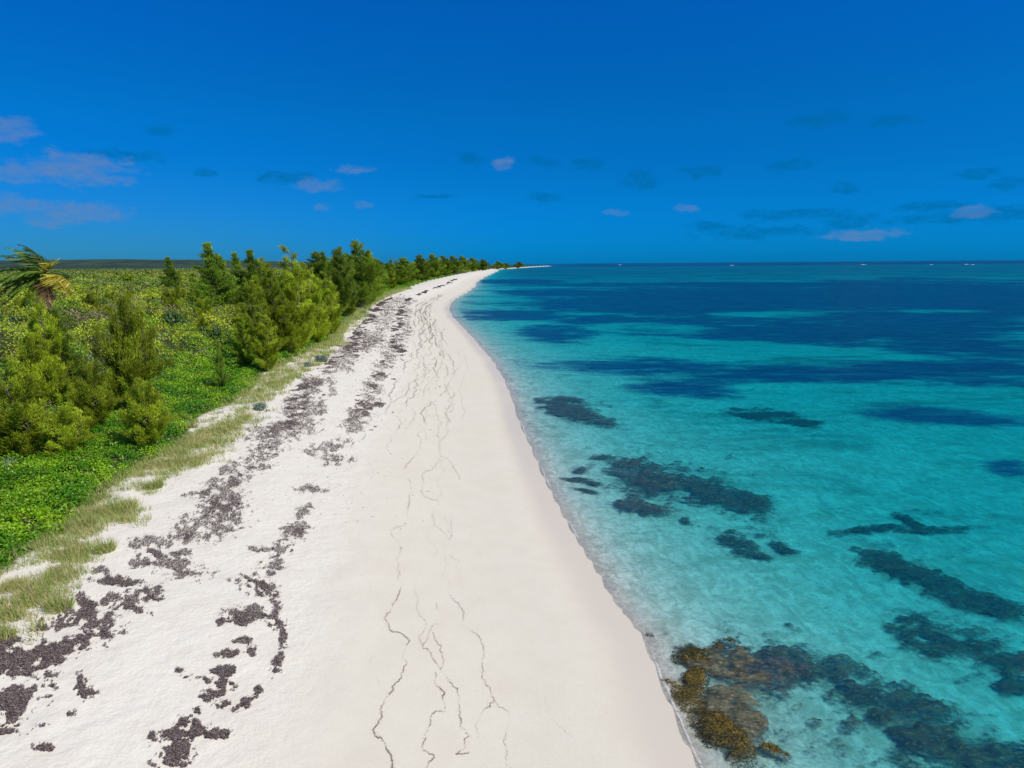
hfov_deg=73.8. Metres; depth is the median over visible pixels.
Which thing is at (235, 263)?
casuarina tree
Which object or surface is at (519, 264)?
casuarina tree
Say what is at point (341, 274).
casuarina tree
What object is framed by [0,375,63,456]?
casuarina tree
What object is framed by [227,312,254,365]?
casuarina tree
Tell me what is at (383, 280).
casuarina tree
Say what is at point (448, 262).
casuarina tree
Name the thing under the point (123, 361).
casuarina tree
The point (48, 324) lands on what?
casuarina tree
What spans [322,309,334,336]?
casuarina tree
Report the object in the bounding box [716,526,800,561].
reef
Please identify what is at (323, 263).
casuarina tree
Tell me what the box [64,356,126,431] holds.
casuarina tree
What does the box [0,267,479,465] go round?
thicket
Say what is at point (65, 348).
casuarina tree
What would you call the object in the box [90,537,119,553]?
grass tuft
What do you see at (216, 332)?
sea grape bush
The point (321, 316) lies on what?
casuarina tree
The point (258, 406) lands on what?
silver bush
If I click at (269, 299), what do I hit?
casuarina tree
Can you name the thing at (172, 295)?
bush
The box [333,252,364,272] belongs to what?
casuarina tree
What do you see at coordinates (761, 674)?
rock shelf
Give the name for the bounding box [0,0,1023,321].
sky
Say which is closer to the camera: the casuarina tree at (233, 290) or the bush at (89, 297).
the bush at (89, 297)
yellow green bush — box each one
[16,301,37,316]
[69,331,92,354]
[111,271,140,282]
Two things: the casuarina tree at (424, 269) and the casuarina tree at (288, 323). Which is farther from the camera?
the casuarina tree at (424, 269)
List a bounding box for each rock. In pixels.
[559,477,601,493]
[572,467,587,472]
[590,454,614,460]
[645,632,791,767]
[680,517,691,524]
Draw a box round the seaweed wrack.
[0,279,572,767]
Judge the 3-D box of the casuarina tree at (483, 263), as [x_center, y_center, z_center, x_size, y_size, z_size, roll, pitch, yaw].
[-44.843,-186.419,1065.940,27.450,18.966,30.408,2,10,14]
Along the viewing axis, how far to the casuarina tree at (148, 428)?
38.45 m
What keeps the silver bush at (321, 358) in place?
on the ground at (904, 379)
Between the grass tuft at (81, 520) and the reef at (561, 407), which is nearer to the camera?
the grass tuft at (81, 520)
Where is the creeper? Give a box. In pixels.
[0,273,454,572]
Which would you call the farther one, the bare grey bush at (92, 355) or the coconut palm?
the bare grey bush at (92, 355)
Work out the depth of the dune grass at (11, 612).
32.06 m
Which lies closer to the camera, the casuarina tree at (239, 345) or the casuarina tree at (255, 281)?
the casuarina tree at (239, 345)
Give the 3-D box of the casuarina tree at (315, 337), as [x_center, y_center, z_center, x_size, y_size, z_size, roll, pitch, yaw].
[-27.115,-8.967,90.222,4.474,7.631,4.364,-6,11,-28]
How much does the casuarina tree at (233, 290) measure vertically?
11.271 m
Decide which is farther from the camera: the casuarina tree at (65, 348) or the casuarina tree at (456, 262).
the casuarina tree at (456, 262)
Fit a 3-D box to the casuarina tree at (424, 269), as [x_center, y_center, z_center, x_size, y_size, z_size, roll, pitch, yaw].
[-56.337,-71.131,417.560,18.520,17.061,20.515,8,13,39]
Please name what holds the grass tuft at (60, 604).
on the ground at (904, 379)
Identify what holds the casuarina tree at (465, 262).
on the ground at (904, 379)
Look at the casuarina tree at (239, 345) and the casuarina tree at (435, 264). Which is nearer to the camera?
the casuarina tree at (239, 345)
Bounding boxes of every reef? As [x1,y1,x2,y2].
[531,392,627,428]
[586,452,775,521]
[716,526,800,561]
[721,626,1023,767]
[850,546,1023,624]
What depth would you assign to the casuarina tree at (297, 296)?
82.11 m
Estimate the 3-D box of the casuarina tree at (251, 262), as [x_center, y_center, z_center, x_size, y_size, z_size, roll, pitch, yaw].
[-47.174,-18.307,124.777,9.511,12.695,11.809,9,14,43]
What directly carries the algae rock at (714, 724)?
on the ground at (904, 379)
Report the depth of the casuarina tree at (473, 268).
911.88 m
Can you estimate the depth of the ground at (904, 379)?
30.20 m
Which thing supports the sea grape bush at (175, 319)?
on the ground at (904, 379)
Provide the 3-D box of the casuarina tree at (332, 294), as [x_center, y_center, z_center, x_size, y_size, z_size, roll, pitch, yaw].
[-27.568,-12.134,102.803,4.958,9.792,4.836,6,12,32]
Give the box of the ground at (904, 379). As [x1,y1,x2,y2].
[0,259,1023,767]
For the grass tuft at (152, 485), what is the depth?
32.61 m
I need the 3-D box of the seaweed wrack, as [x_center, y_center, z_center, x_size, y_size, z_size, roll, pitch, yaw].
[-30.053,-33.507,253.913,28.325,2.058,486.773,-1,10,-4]
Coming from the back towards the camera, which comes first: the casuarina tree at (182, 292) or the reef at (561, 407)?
the casuarina tree at (182, 292)
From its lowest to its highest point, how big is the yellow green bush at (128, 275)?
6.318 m
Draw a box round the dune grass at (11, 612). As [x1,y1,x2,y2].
[0,287,412,645]
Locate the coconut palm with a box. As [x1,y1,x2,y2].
[0,244,76,356]
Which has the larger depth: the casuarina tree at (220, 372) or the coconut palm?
the casuarina tree at (220, 372)
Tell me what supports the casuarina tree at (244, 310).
on the ground at (904, 379)
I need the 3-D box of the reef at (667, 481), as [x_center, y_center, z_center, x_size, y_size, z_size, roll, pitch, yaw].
[9.345,5.586,38.838,10.700,0.591,15.000,0,10,0]
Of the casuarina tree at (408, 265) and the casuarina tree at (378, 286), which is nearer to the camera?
the casuarina tree at (378, 286)
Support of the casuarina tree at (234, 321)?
on the ground at (904, 379)
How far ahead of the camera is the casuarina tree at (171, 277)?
172.16 m
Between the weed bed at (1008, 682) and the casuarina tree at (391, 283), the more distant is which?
the casuarina tree at (391, 283)
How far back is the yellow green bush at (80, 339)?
62.16 m
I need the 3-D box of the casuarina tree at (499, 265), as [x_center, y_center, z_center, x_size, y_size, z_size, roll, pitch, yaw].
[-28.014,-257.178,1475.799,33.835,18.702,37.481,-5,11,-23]
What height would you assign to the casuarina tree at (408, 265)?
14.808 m
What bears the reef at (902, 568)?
on the ground at (904, 379)
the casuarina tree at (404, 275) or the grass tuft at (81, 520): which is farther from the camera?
the casuarina tree at (404, 275)
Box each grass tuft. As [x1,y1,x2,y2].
[35,588,76,613]
[67,513,99,527]
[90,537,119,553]
[95,493,139,515]
[140,475,163,489]
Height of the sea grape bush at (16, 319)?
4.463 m
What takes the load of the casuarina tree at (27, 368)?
on the ground at (904, 379)
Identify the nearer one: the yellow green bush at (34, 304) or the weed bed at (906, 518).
the weed bed at (906, 518)
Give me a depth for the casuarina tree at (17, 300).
87.03 m
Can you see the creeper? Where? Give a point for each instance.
(29, 491)
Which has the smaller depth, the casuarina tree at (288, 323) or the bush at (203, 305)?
the casuarina tree at (288, 323)
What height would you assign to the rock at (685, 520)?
0.190 m
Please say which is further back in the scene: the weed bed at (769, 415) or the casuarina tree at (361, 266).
the casuarina tree at (361, 266)
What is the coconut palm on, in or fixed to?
on the ground at (904, 379)
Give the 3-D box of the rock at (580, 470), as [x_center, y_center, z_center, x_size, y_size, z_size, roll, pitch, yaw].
[4.171,5.057,40.850,1.900,0.170,2.950,0,10,0]
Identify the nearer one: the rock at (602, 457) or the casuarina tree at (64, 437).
the casuarina tree at (64, 437)
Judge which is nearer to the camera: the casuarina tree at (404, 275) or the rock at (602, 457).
the rock at (602, 457)
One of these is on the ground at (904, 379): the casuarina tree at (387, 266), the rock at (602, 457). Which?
the casuarina tree at (387, 266)
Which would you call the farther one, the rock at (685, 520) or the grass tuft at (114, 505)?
the rock at (685, 520)
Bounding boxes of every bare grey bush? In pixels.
[86,347,103,360]
[191,347,212,357]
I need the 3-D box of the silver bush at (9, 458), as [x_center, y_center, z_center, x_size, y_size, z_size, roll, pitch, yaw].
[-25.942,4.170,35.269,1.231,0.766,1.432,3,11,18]
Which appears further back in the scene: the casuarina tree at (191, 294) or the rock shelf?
the casuarina tree at (191, 294)
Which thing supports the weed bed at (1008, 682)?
on the ground at (904, 379)
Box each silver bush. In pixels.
[0,456,19,467]
[253,402,268,410]
[314,355,327,361]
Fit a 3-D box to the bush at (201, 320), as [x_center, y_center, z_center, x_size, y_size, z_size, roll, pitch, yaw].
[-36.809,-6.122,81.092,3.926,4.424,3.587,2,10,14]
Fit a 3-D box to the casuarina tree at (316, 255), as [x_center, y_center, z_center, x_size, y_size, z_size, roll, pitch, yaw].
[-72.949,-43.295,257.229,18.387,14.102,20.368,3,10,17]
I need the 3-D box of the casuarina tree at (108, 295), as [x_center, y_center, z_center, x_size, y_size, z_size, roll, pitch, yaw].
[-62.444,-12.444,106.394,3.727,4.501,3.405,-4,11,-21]
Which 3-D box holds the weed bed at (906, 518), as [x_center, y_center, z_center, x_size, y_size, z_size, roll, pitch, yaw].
[18.498,6.930,32.711,10.200,0.318,5.700,0,10,0]
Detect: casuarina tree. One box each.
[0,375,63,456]
[2,325,71,407]
[6,297,25,310]
[14,289,76,406]
[34,401,104,456]
[48,305,87,403]
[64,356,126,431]
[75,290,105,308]
[88,285,175,409]
[101,291,116,302]
[117,375,184,447]
[151,256,185,290]
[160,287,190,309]
[174,284,185,298]
[180,242,253,309]
[184,285,198,307]
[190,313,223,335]
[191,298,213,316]
[212,339,228,386]
[214,255,244,305]
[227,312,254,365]
[229,251,247,296]
[230,280,278,355]
[231,305,239,326]
[235,249,277,301]
[241,305,288,371]
[246,257,272,302]
[252,261,303,349]
[270,287,308,352]
[276,244,330,350]
[298,262,333,340]
[299,251,336,279]
[302,292,327,341]
[318,250,331,302]
[320,271,348,333]
[321,246,359,316]
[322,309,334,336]
[331,239,386,307]
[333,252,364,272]
[368,252,383,292]
[371,258,388,283]
[384,262,399,277]
[384,265,398,287]
[392,265,419,284]
[395,257,420,281]
[412,254,433,279]
[419,254,446,276]
[439,255,455,274]
[448,255,463,273]
[457,255,471,270]
[467,257,478,268]
[467,263,476,270]
[477,259,490,270]
[493,261,506,268]
[513,261,527,267]
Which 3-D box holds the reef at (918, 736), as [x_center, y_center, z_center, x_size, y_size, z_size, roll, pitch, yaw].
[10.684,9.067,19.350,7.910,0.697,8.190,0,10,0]
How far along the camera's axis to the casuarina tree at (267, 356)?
67.00 m
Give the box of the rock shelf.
[665,631,865,743]
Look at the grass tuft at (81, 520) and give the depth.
27.65 m
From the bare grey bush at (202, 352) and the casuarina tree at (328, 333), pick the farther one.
the casuarina tree at (328, 333)
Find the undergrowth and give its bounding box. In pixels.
[0,271,470,551]
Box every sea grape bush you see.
[0,313,23,327]
[159,309,184,327]
[199,325,222,342]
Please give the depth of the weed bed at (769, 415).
55.99 m
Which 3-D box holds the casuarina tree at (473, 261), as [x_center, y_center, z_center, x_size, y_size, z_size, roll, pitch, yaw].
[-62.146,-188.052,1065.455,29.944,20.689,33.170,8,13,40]
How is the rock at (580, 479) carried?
on the ground at (904, 379)
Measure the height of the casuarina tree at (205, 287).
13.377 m
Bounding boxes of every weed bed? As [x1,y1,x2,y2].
[721,407,824,433]
[829,508,991,552]
[883,612,1023,695]

